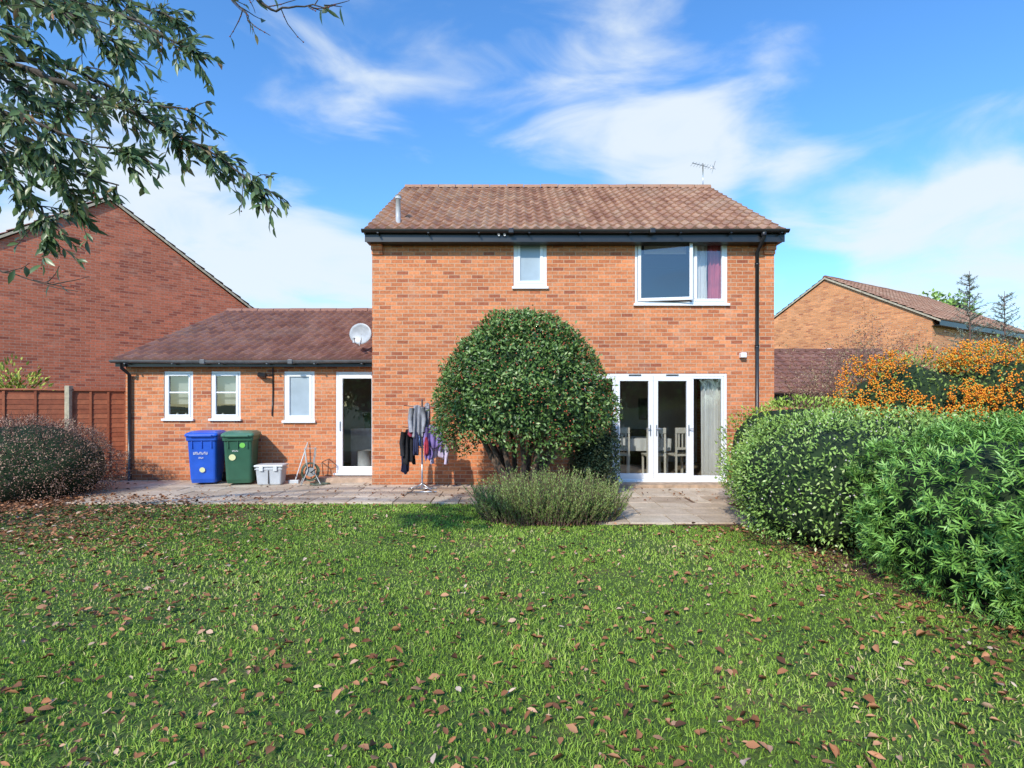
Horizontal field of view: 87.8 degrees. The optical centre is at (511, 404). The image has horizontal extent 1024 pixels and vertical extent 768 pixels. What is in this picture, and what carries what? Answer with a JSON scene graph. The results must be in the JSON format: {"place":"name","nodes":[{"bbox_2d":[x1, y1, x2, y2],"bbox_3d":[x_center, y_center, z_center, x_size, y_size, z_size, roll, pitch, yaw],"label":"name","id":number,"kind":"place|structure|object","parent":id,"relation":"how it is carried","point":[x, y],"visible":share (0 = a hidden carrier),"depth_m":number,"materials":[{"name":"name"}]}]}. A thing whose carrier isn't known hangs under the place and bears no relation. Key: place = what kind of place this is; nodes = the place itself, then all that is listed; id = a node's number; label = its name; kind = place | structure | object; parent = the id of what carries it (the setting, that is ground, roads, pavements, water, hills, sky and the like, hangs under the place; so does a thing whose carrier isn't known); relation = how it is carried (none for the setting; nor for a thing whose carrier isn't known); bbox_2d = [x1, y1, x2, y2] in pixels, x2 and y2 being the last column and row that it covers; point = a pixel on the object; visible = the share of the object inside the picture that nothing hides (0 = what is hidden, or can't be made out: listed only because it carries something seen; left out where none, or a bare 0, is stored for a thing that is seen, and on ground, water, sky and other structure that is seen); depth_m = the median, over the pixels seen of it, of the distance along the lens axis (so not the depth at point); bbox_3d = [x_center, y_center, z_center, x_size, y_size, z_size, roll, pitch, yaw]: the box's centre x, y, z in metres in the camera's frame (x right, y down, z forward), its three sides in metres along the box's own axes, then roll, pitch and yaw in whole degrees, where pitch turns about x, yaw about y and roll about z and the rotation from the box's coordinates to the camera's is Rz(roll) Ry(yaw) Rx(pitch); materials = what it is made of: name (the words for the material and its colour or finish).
{"place":"outdoors","nodes":[
{"label":"outdoors","id":0,"kind":"place"},
{"bbox_2d":[172,404,188,413],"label":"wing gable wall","id":1,"kind":"structure","parent":0,"point":[181,408],"depth_m":12.42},
{"bbox_2d":[126,367,371,479],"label":"wing front wall","id":2,"kind":"structure","parent":0,"point":[159,445],"depth_m":11.00,"materials":[{"name":"brick"}]},
{"bbox_2d":[120,363,131,480],"bbox_3d":[-7.860,0.370,10.835,0.068,2.400,0.288,0,0,0],"label":"wing downpipe","id":3,"kind":"object","parent":2,"relation":"attached to","point":[129,414],"visible":1,"depth_m":10.92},
{"bbox_2d":[165,371,192,418],"bbox_3d":[-6.890,-0.185,11.050,0.600,0.990,0.070,0,0,0],"label":"utility window frame","id":4,"kind":"object","parent":2,"relation":"attached to","point":[178,372],"visible":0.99,"depth_m":11.02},
{"bbox_2d":[167,374,190,416],"bbox_3d":[-6.890,-0.185,11.033,0.496,0.886,0.060,0,0,0],"label":"utility window sash","id":5,"kind":"object","parent":4,"relation":"in","point":[168,401],"visible":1,"depth_m":11.00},
{"bbox_2d":[171,376,188,403],"bbox_3d":[-6.890,-0.350,11.205,0.560,0.700,0.010,0,0,0],"label":"window blind","id":6,"kind":"object","parent":2,"relation":"attached to","point":[179,383],"depth_m":11.20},
{"bbox_2d":[211,371,239,418],"bbox_3d":[-5.915,-0.185,11.050,0.610,0.990,0.070,0,0,0],"label":"utility window frame","id":7,"kind":"object","parent":2,"relation":"attached to","point":[212,387],"visible":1,"depth_m":11.02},
{"bbox_2d":[214,374,238,416],"bbox_3d":[-5.915,-0.185,11.033,0.506,0.886,0.060,0,0,0],"label":"utility window sash","id":8,"kind":"object","parent":7,"relation":"in","point":[237,399],"visible":1,"depth_m":11.00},
{"bbox_2d":[217,376,235,403],"bbox_3d":[-5.915,-0.350,11.205,0.570,0.700,0.010,0,0,0],"label":"window blind","id":9,"kind":"object","parent":2,"relation":"attached to","point":[226,383],"depth_m":11.20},
{"bbox_2d":[113,310,371,359],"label":"wing roof tiles","id":10,"kind":"object","parent":2,"relation":"on","point":[272,335],"visible":0.85,"depth_m":12.09,"materials":[{"name":"tile"}]},
{"bbox_2d":[226,308,371,311],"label":"wing ridge tiles","id":11,"kind":"object","parent":10,"relation":"on","point":[301,309],"visible":0.61,"depth_m":15.01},
{"bbox_2d":[115,363,371,366],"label":"wing fascia","id":12,"kind":"structure","parent":2,"relation":"attached to","point":[247,365],"depth_m":10.79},
{"bbox_2d":[109,360,371,363],"bbox_3d":[-5.410,-0.855,10.725,5.340,0.077,0.120,0,0,0],"label":"wing gutter","id":13,"kind":"object","parent":12,"relation":"attached to","point":[240,361],"visible":0.92,"depth_m":10.67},
{"bbox_2d":[284,371,313,420],"bbox_3d":[-4.395,-0.165,11.050,0.630,1.030,0.070,0,0,0],"label":"cloakroom window frame","id":14,"kind":"object","parent":2,"relation":"attached to","point":[285,395],"visible":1,"depth_m":11.02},
{"bbox_2d":[287,374,311,417],"bbox_3d":[-4.395,-0.165,11.033,0.516,0.916,0.060,0,0,0],"label":"cloakroom window sash","id":15,"kind":"object","parent":14,"relation":"in","point":[288,392],"visible":1,"depth_m":11.00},
{"bbox_2d":[290,377,308,415],"bbox_3d":[-4.395,-0.165,11.035,0.412,0.816,0.001,0,0,0],"label":"cloakroom window glass","id":16,"kind":"object","parent":15,"relation":"in","point":[299,396],"visible":1,"depth_m":11.04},
{"bbox_2d":[336,372,371,472],"bbox_3d":[-3.200,0.380,11.050,0.880,2.100,0.080,0,0,0],"label":"kitchen door frame","id":17,"kind":"object","parent":2,"relation":"attached to","point":[337,422],"visible":0.56,"depth_m":11.01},
{"bbox_2d":[339,375,371,469],"bbox_3d":[-3.200,0.380,11.028,0.760,1.980,0.060,0,0,0],"label":"kitchen door","id":18,"kind":"structure","parent":17,"relation":"attached to","point":[341,378],"depth_m":11.00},
{"bbox_2d":[343,462,350,465],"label":"wing floor","id":19,"kind":"structure","parent":0,"point":[346,463],"depth_m":12.82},
{"bbox_2d":[218,379,371,461],"bbox_3d":[-5.230,0.400,13.250,4.980,2.400,0.100,0,0,0],"label":"wing partition","id":20,"kind":"object","parent":19,"relation":"on","point":[357,398],"depth_m":13.20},
{"bbox_2d":[351,427,371,465],"bbox_3d":[-3.300,0.995,12.500,0.800,0.890,0.600,0,0,0],"label":"kitchen unit","id":21,"kind":"object","parent":19,"relation":"on","point":[361,438],"visible":0.29,"depth_m":12.20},
{"bbox_2d":[357,450,371,465],"bbox_3d":[-3.200,1.215,11.550,0.320,0.430,0.315,0,0,0],"label":"kitchen drum","id":22,"kind":"object","parent":19,"relation":"on","point":[364,457],"visible":0.64,"depth_m":11.42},
{"bbox_2d":[363,413,371,427],"bbox_3d":[-3.300,0.375,12.300,0.280,0.350,0.273,0,0,0],"label":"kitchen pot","id":23,"kind":"object","parent":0,"point":[367,417],"visible":0.68,"depth_m":12.19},
{"bbox_2d":[64,480,763,524],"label":"patio","id":24,"kind":"structure","parent":0,"point":[660,506],"depth_m":9.06,"materials":[{"name":"stone"}]},
{"bbox_2d":[184,430,226,482],"bbox_3d":[-6.045,1.045,10.576,0.589,1.050,0.823,0,0,-12],"label":"wheelie bin","id":25,"kind":"object","parent":24,"relation":"on","point":[206,453],"visible":0.91,"depth_m":10.30,"materials":[{"name":"blue plastic"}]},
{"bbox_2d":[221,430,260,483],"bbox_3d":[-5.336,1.045,10.526,0.589,1.050,0.823,0,0,-14],"label":"wheelie bin","id":26,"kind":"object","parent":24,"relation":"on","point":[241,452],"visible":0.98,"depth_m":10.25,"materials":[{"name":"green plastic"}]},
{"bbox_2d":[254,463,288,484],"bbox_3d":[-4.720,1.373,10.445,0.540,0.395,0.390,0,0,-6],"label":"storage box","id":27,"kind":"object","parent":24,"relation":"on","point":[270,473],"visible":1,"depth_m":10.30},
{"bbox_2d":[300,447,329,485],"bbox_3d":[-3.855,1.217,10.442,0.542,0.714,0.452,0,0,-25],"label":"hose reel","id":28,"kind":"object","parent":24,"relation":"on","point":[309,471],"visible":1,"depth_m":10.42,"materials":[{"name":"grey plastic"}]},
{"bbox_2d":[315,476,371,482],"bbox_3d":[-3.346,1.550,10.793,1.208,0.140,0.265,0,0,0],"label":"kitchen step","id":29,"kind":"object","parent":24,"relation":"on","point":[340,479],"visible":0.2,"depth_m":10.66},
{"bbox_2d":[399,399,448,492],"bbox_3d":[-1.575,0.737,9.598,0.866,1.654,0.698,0,0,-8],"label":"clothes airer","id":30,"kind":"object","parent":24,"relation":"on","point":[415,435],"visible":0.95,"depth_m":9.38,"materials":[{"name":"fabric"}]},
{"bbox_2d":[615,482,731,488],"bbox_3d":[2.750,1.565,10.154,3.100,0.110,0.348,0,0,0],"label":"door step","id":31,"kind":"object","parent":24,"relation":"on","point":[669,485],"depth_m":10.01,"materials":[{"name":"stone"}]},
{"label":"flower bed","id":32,"kind":"object","parent":24,"relation":"on","visible":0},
{"bbox_2d":[463,466,633,526],"bbox_3d":[0.496,1.193,7.326,2.396,0.780,1.367,0,0,0],"label":"rosemary bush","id":33,"kind":"object","parent":32,"relation":"on","point":[547,502],"visible":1,"depth_m":7.03,"materials":[{"name":"green plant"}]},
{"bbox_2d":[0,477,1023,767],"bbox_3d":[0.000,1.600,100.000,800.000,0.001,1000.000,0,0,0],"label":"ground","id":34,"kind":"structure","parent":0,"point":[390,697],"depth_m":3.38,"materials":[{"name":"plant"}]},
{"bbox_2d":[0,353,56,390],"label":"shrub","id":35,"kind":"object","parent":34,"relation":"on","point":[16,377],"visible":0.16,"depth_m":11.63,"materials":[{"name":"green plant"}]},
{"bbox_2d":[0,386,125,476],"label":"fence","id":36,"kind":"object","parent":34,"relation":"on","point":[104,409],"visible":0.38,"depth_m":11.09,"materials":[{"name":"wood"}]},
{"bbox_2d":[0,478,125,510],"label":"flower bed","id":37,"kind":"object","parent":34,"relation":"on","point":[35,506],"visible":0.08,"depth_m":8.47,"materials":[{"name":"soil"}]},
{"bbox_2d":[0,409,138,503],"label":"brown shrub","id":38,"kind":"object","parent":37,"relation":"on","point":[40,460],"visible":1,"depth_m":8.86,"materials":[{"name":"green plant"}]},
{"bbox_2d":[0,201,246,390],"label":"gable wall","id":39,"kind":"structure","parent":34,"relation":"on","point":[140,285],"depth_m":15.28,"materials":[{"name":"red brick"}]},
{"bbox_2d":[0,197,108,239],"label":"tiles","id":40,"kind":"object","parent":39,"relation":"on","point":[27,224],"depth_m":14.34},
{"bbox_2d":[0,197,110,237],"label":"verge","id":41,"kind":"structure","parent":39,"relation":"attached to","point":[26,227],"depth_m":14.20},
{"bbox_2d":[0,0,349,296],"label":"overhanging tree","id":42,"kind":"object","parent":34,"relation":"on","point":[32,156],"visible":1,"depth_m":3.14,"materials":[{"name":"green plant"}]},
{"bbox_2d":[22,488,768,525],"bbox_3d":[-1.533,1.588,9.080,14.171,0.001,3.733,0,0,4],"label":"patio bedding","id":43,"kind":"object","parent":34,"relation":"on","point":[733,505],"visible":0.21,"depth_m":7.95,"materials":[{"name":"soil"}]},
{"bbox_2d":[427,305,623,492],"bbox_3d":[0.223,0.031,8.693,3.195,3.188,2.838,0,0,0],"label":"topiary tree","id":44,"kind":"object","parent":43,"relation":"on","point":[524,372],"visible":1,"depth_m":7.90,"materials":[{"name":"green plant"}]},
{"bbox_2d":[563,404,621,491],"bbox_3d":[1.405,0.770,9.303,1.036,1.708,1.017,0,0,0],"label":"shrub","id":45,"kind":"object","parent":43,"relation":"on","point":[598,457],"visible":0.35,"depth_m":9.03,"materials":[{"name":"green plant"}]},
{"bbox_2d":[0,479,1023,767],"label":"fallen leaves","id":46,"kind":"object","parent":34,"relation":"on","point":[26,507],"visible":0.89,"depth_m":3.92,"materials":[{"name":"brown plant"}]},
{"bbox_2d":[372,246,773,484],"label":"front wall","id":47,"kind":"structure","parent":34,"relation":"on","point":[430,304],"depth_m":10.40,"materials":[{"name":"orange brick"}]},
{"bbox_2d":[514,246,546,285],"bbox_3d":[0.355,-2.775,10.450,0.650,0.990,0.070,0,0,0],"label":"landing window frame","id":48,"kind":"object","parent":47,"relation":"attached to","point":[544,266],"visible":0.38,"depth_m":10.41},
{"bbox_2d":[517,246,542,283],"bbox_3d":[0.355,-2.775,10.433,0.506,0.846,0.060,0,0,0],"label":"landing window sash","id":49,"kind":"object","parent":48,"relation":"attached to","point":[518,269],"visible":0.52,"depth_m":10.40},
{"bbox_2d":[520,246,539,280],"bbox_3d":[0.355,-2.775,10.435,0.392,0.736,0.001,0,0,0],"label":"landing window glass","id":50,"kind":"object","parent":49,"relation":"in","point":[529,263],"visible":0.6,"depth_m":10.44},
{"bbox_2d":[512,286,548,288],"bbox_3d":[0.355,-2.268,10.380,0.710,0.047,0.069,0,0,0],"label":"landing window sill","id":51,"kind":"structure","parent":47,"relation":"attached to","point":[530,287],"depth_m":10.35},
{"bbox_2d":[367,242,781,245],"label":"soffit","id":52,"kind":"structure","parent":47,"relation":"attached to","point":[568,243],"depth_m":10.26,"materials":[{"name":"black plastic"}]},
{"bbox_2d":[365,233,784,241],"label":"fascia","id":53,"kind":"structure","parent":52,"relation":"attached to","point":[563,237],"depth_m":10.13,"materials":[{"name":"black plastic"}]},
{"bbox_2d":[361,229,789,233],"bbox_3d":[1.195,-3.264,10.065,8.070,0.074,0.120,0,0,0],"label":"gutter","id":54,"kind":"object","parent":53,"relation":"attached to","point":[592,231],"visible":1,"depth_m":10.02,"materials":[{"name":"black plastic"}]},
{"bbox_2d":[364,186,785,228],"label":"roof tiles","id":55,"kind":"object","parent":47,"relation":"on","point":[575,207],"visible":0.99,"depth_m":11.47,"materials":[{"name":"tile"}]},
{"bbox_2d":[396,198,400,222],"bbox_3d":[-2.270,-3.800,10.620,0.100,0.600,0.097,0,0,0],"label":"soil vent","id":56,"kind":"object","parent":55,"relation":"attached to","point":[398,210],"visible":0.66,"depth_m":10.58,"materials":[{"name":"grey plastic"}]},
{"bbox_2d":[599,374,726,479],"bbox_3d":[2.765,0.450,10.450,2.870,2.100,0.080,0,0,0],"label":"patio frame","id":57,"kind":"object","parent":47,"relation":"attached to","point":[725,398],"visible":0.37,"depth_m":10.41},
{"bbox_2d":[615,376,652,477],"bbox_3d":[2.388,0.450,10.425,0.739,1.984,0.060,0,0,0],"label":"patio door","id":58,"kind":"structure","parent":57,"relation":"attached to","point":[649,379],"depth_m":10.39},
{"bbox_2d":[653,376,690,477],"bbox_3d":[3.132,0.450,10.425,0.739,1.984,0.060,0,0,0],"label":"patio door","id":59,"kind":"structure","parent":57,"relation":"attached to","point":[656,379],"depth_m":10.39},
{"bbox_2d":[691,376,723,477],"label":"patio side","id":60,"kind":"structure","parent":57,"relation":"attached to","point":[721,378],"depth_m":10.41,"materials":[{"name":"white plastic"}]},
{"bbox_2d":[644,246,685,253],"bbox_3d":[3.080,-3.100,10.710,0.840,0.160,0.020,0,0,0],"label":"bedroom blind","id":61,"kind":"object","parent":47,"relation":"attached to","point":[664,249],"visible":0.86,"depth_m":10.70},
{"bbox_2d":[635,246,726,302],"bbox_3d":[3.305,-2.590,10.450,1.810,1.280,0.070,0,0,0],"label":"bedroom window frame","id":62,"kind":"object","parent":47,"relation":"attached to","point":[725,274],"visible":0.45,"depth_m":10.41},
{"bbox_2d":[638,243,692,301],"bbox_3d":[2.973,-2.590,10.343,1.030,1.160,0.055,0,0,9],"label":"open casement","id":63,"kind":"object","parent":62,"relation":"attached to","point":[690,297],"visible":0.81,"depth_m":10.30,"materials":[{"name":"white plastic"}]},
{"bbox_2d":[694,246,723,301],"bbox_3d":[3.859,-2.590,10.433,0.589,1.166,0.060,0,0,0],"label":"bedroom window sash","id":64,"kind":"object","parent":62,"relation":"attached to","point":[695,279],"visible":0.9,"depth_m":10.40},
{"bbox_2d":[633,303,729,305],"bbox_3d":[3.305,-1.938,10.380,1.870,0.047,0.069,0,0,0],"label":"bedroom window sill","id":65,"kind":"structure","parent":47,"relation":"attached to","point":[681,304],"depth_m":10.35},
{"bbox_2d":[701,379,719,474],"bbox_3d":[4.001,0.390,10.700,0.419,2.180,0.120,0,0,0],"label":"patio curtain","id":66,"kind":"object","parent":47,"relation":"hanging from","point":[710,406],"visible":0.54,"depth_m":10.70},
{"bbox_2d":[755,235,765,413],"bbox_3d":[4.760,-0.850,10.205,0.072,4.800,0.352,0,0,0],"label":"downpipe","id":67,"kind":"object","parent":47,"relation":"attached to","point":[762,240],"visible":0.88,"depth_m":10.31,"materials":[{"name":"black plastic"}]},
{"bbox_2d":[697,269,707,462],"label":"gable wall","id":68,"kind":"structure","parent":34,"relation":"on","point":[699,420],"depth_m":13.74,"materials":[{"name":"brick"}]},
{"bbox_2d":[779,360,863,410],"bbox_3d":[5.805,0.254,10.463,1.886,2.301,2.120,0,0,0],"label":"deciduous shrub","id":69,"kind":"object","parent":34,"relation":"on","point":[811,392],"visible":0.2,"depth_m":10.40,"materials":[{"name":"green plant"}]},
{"bbox_2d":[774,280,931,369],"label":"gable wall","id":70,"kind":"structure","parent":34,"relation":"on","point":[830,308],"depth_m":22.90,"materials":[{"name":"brick"}]},
{"bbox_2d":[774,278,823,317],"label":"verge","id":71,"kind":"structure","parent":70,"relation":"attached to","point":[816,284],"depth_m":24.52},
{"bbox_2d":[827,277,1023,333],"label":"roof tiles","id":72,"kind":"object","parent":70,"relation":"on","point":[936,309],"visible":0.81,"depth_m":23.22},
{"bbox_2d":[822,275,930,298],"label":"ridge tiles","id":73,"kind":"object","parent":72,"relation":"attached to","point":[825,276],"visible":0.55,"depth_m":25.35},
{"bbox_2d":[824,277,940,320],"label":"verge","id":74,"kind":"structure","parent":72,"relation":"attached to","point":[882,299],"depth_m":21.50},
{"bbox_2d":[774,312,938,407],"bbox_3d":[6.856,-0.238,10.730,1.860,3.284,2.800,0,0,-23],"label":"deciduous shrub","id":75,"kind":"object","parent":34,"relation":"on","point":[842,360],"visible":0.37,"depth_m":10.89,"materials":[{"name":"brown plant"}]},
{"bbox_2d":[726,523,1023,636],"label":"flower bed","id":76,"kind":"object","parent":34,"relation":"on","point":[869,572],"visible":0.22,"depth_m":5.20,"materials":[{"name":"soil"}]},
{"bbox_2d":[711,394,977,509],"bbox_3d":[5.159,0.738,8.104,4.088,1.825,2.570,0,0,0],"label":"hedge shrub","id":77,"kind":"object","parent":76,"relation":"on","point":[759,415],"visible":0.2,"depth_m":7.97,"materials":[{"name":"green plant"}]},
{"bbox_2d":[714,402,1023,557],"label":"hedge shrub","id":78,"kind":"object","parent":76,"relation":"on","point":[794,481],"visible":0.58,"depth_m":5.79,"materials":[{"name":"green plant"}]},
{"bbox_2d":[824,334,1023,426],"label":"pyracantha bush","id":79,"kind":"object","parent":76,"relation":"on","point":[996,384],"visible":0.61,"depth_m":7.79,"materials":[{"name":"orange plant"}]},
{"bbox_2d":[839,406,1023,634],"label":"evergreen hedge","id":80,"kind":"object","parent":76,"relation":"on","point":[956,518],"visible":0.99,"depth_m":4.22,"materials":[{"name":"green plant"}]},
{"bbox_2d":[811,292,950,397],"bbox_3d":[7.727,-0.474,11.195,2.475,3.756,2.948,0,0,23],"label":"deciduous shrub","id":81,"kind":"object","parent":34,"relation":"on","point":[911,341],"visible":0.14,"depth_m":11.22,"materials":[{"name":"orange plant"}]},
{"bbox_2d":[922,288,982,313],"bbox_3d":[31.767,-3.489,40.117,5.818,10.196,6.266,0,0,40],"label":"broadleaf tree","id":82,"kind":"object","parent":34,"relation":"on","point":[952,301],"visible":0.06,"depth_m":38.03,"materials":[{"name":"green plant"}]},
{"bbox_2d":[923,329,1014,374],"bbox_3d":[9.341,-0.056,10.361,2.424,2.918,2.930,0,0,-16],"label":"deciduous shrub","id":83,"kind":"object","parent":34,"relation":"on","point":[970,355],"visible":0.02,"depth_m":10.45,"materials":[{"name":"orange plant"}]},
{"bbox_2d":[938,271,1000,374],"bbox_3d":[9.458,-0.575,10.931,1.460,4.350,1.441,0,0,0],"label":"conifer tree","id":84,"kind":"object","parent":34,"relation":"on","point":[969,315],"visible":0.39,"depth_m":11.00,"materials":[{"name":"green plant"}]},
{"bbox_2d":[932,318,1023,371],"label":"front wall","id":85,"kind":"structure","parent":34,"relation":"on","point":[939,339],"depth_m":20.80,"materials":[{"name":"brick"}]},
{"bbox_2d":[932,325,1022,339],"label":"soffit","id":86,"kind":"structure","parent":85,"relation":"attached to","point":[971,330],"depth_m":21.10,"materials":[{"name":"black plastic"}]},
{"bbox_2d":[939,320,1023,338],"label":"fascia","id":87,"kind":"structure","parent":86,"relation":"attached to","point":[951,324],"depth_m":21.40,"materials":[{"name":"black plastic"}]},
{"bbox_2d":[974,291,1023,365],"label":"conifer tree","id":88,"kind":"object","parent":34,"relation":"on","point":[1003,308],"visible":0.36,"depth_m":11.30,"materials":[{"name":"green plant"}]},
{"bbox_2d":[0,0,1023,329],"label":"sky","id":89,"kind":"structure","parent":0,"point":[886,136],"materials":[{"name":"blue"}]},
{"bbox_2d":[608,462,700,474],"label":"ground floor","id":90,"kind":"structure","parent":0,"point":[635,468],"depth_m":12.50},
{"bbox_2d":[610,428,629,472],"bbox_3d":[2.297,1.000,11.380,0.420,1.020,0.460,0,0,8],"label":"dining chair","id":91,"kind":"object","parent":90,"relation":"on","point":[625,431],"visible":0.52,"depth_m":11.15,"materials":[{"name":"beige wood"}]},
{"bbox_2d":[620,429,645,463],"bbox_3d":[2.950,1.080,13.645,1.300,0.860,0.490,0,0,0],"label":"sideboard","id":92,"kind":"object","parent":90,"relation":"on","point":[635,457],"visible":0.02,"depth_m":13.40,"materials":[{"name":"brown wood"}]},
{"bbox_2d":[593,379,696,461],"bbox_3d":[1.195,0.305,13.950,7.270,2.410,0.100,0,0,0],"label":"room partition","id":93,"kind":"object","parent":90,"relation":"on","point":[671,406],"visible":0.21,"depth_m":13.90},
{"bbox_2d":[638,398,647,419],"bbox_3d":[3.500,0.125,13.884,0.400,0.550,0.029,0,0,0],"label":"picture","id":94,"kind":"object","parent":93,"relation":"attached to","point":[642,408],"visible":0.64,"depth_m":13.87},
{"bbox_2d":[620,436,670,452],"bbox_3d":[2.748,1.135,12.178,1.528,0.750,0.944,0,0,0],"label":"dining table","id":95,"kind":"object","parent":90,"relation":"on","point":[637,443],"visible":0.37,"depth_m":11.73,"materials":[{"name":"beige wood"}]},
{"bbox_2d":[641,428,665,472],"bbox_3d":[3.000,1.000,11.280,0.420,1.020,0.460,0,0,0],"label":"dining chair","id":96,"kind":"object","parent":90,"relation":"on","point":[661,431],"visible":0.73,"depth_m":11.07,"materials":[{"name":"beige wood"}]},
{"bbox_2d":[666,428,685,472],"bbox_3d":[3.554,1.000,11.330,0.420,1.020,0.460,0,0,-12],"label":"dining chair","id":97,"kind":"object","parent":90,"relation":"on","point":[679,431],"visible":0.52,"depth_m":11.11,"materials":[{"name":"beige wood"}]},
{"bbox_2d":[619,480,726,481],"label":"patio sill","id":98,"kind":"structure","parent":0,"point":[671,481],"depth_m":10.33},
{"bbox_2d":[641,246,707,268],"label":"loft floor","id":99,"kind":"structure","parent":0,"point":[664,261],"depth_m":12.46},
{"bbox_2d":[697,246,706,298],"bbox_3d":[3.760,-2.550,10.601,0.260,1.400,0.065,0,0,0],"label":"bedroom net","id":100,"kind":"object","parent":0,"point":[701,272],"visible":0.52,"depth_m":10.60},
{"bbox_2d":[707,246,720,298],"bbox_3d":[4.025,-2.550,10.560,0.310,1.400,0.088,0,0,0],"label":"bedroom curtain","id":101,"kind":"object","parent":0,"point":[714,273],"visible":0.55,"depth_m":10.56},
{"bbox_2d":[774,277,829,318],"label":"tiles","id":102,"kind":"object","parent":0,"point":[800,298],"visible":0.02,"depth_m":24.75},
{"bbox_2d":[774,348,903,410],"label":"garage","id":103,"kind":"structure","parent":0,"point":[784,363],"depth_m":17.06,"materials":[{"name":"red brick"}]},
{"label":"main rear tiles","id":104,"kind":"object","parent":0,"visible":0},
{"bbox_2d":[405,184,710,187],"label":"ridge tiles","id":105,"kind":"object","parent":104,"relation":"on","point":[551,185],"visible":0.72,"depth_m":13.86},
{"bbox_3d":[-2.591,-1.985,13.950,0.282,7.170,7.094,0,0,0],"label":"main gable wall","id":106,"kind":"object","parent":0,"visible":0},
{"bbox_2d":[349,323,371,345],"bbox_3d":[-3.015,-1.425,10.870,0.651,0.487,0.364,0,0,-7],"label":"satellite dish","id":107,"kind":"object","parent":106,"relation":"attached to","point":[360,333],"visible":0.97,"depth_m":10.98,"materials":[{"name":"white metal"}]},
{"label":"first floor","id":108,"kind":"structure","parent":0,"visible":0},
{"bbox_2d":[641,269,690,301],"bbox_3d":[1.195,-2.360,13.250,7.270,2.480,0.100,0,0,0],"label":"bedroom partition","id":109,"kind":"object","parent":108,"relation":"on","point":[657,283],"depth_m":13.20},
{"bbox_3d":[-12.229,-0.850,21.245,0.280,4.900,9.000,0,0,-44],"label":"left front wall","id":110,"kind":"object","parent":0,"visible":0},
{"bbox_2d":[109,200,253,307],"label":"roof tiles","id":111,"kind":"object","parent":110,"relation":"on","point":[153,229],"visible":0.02,"depth_m":16.92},
{"bbox_2d":[111,199,251,307],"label":"verge","id":112,"kind":"structure","parent":111,"relation":"attached to","point":[173,247],"depth_m":16.64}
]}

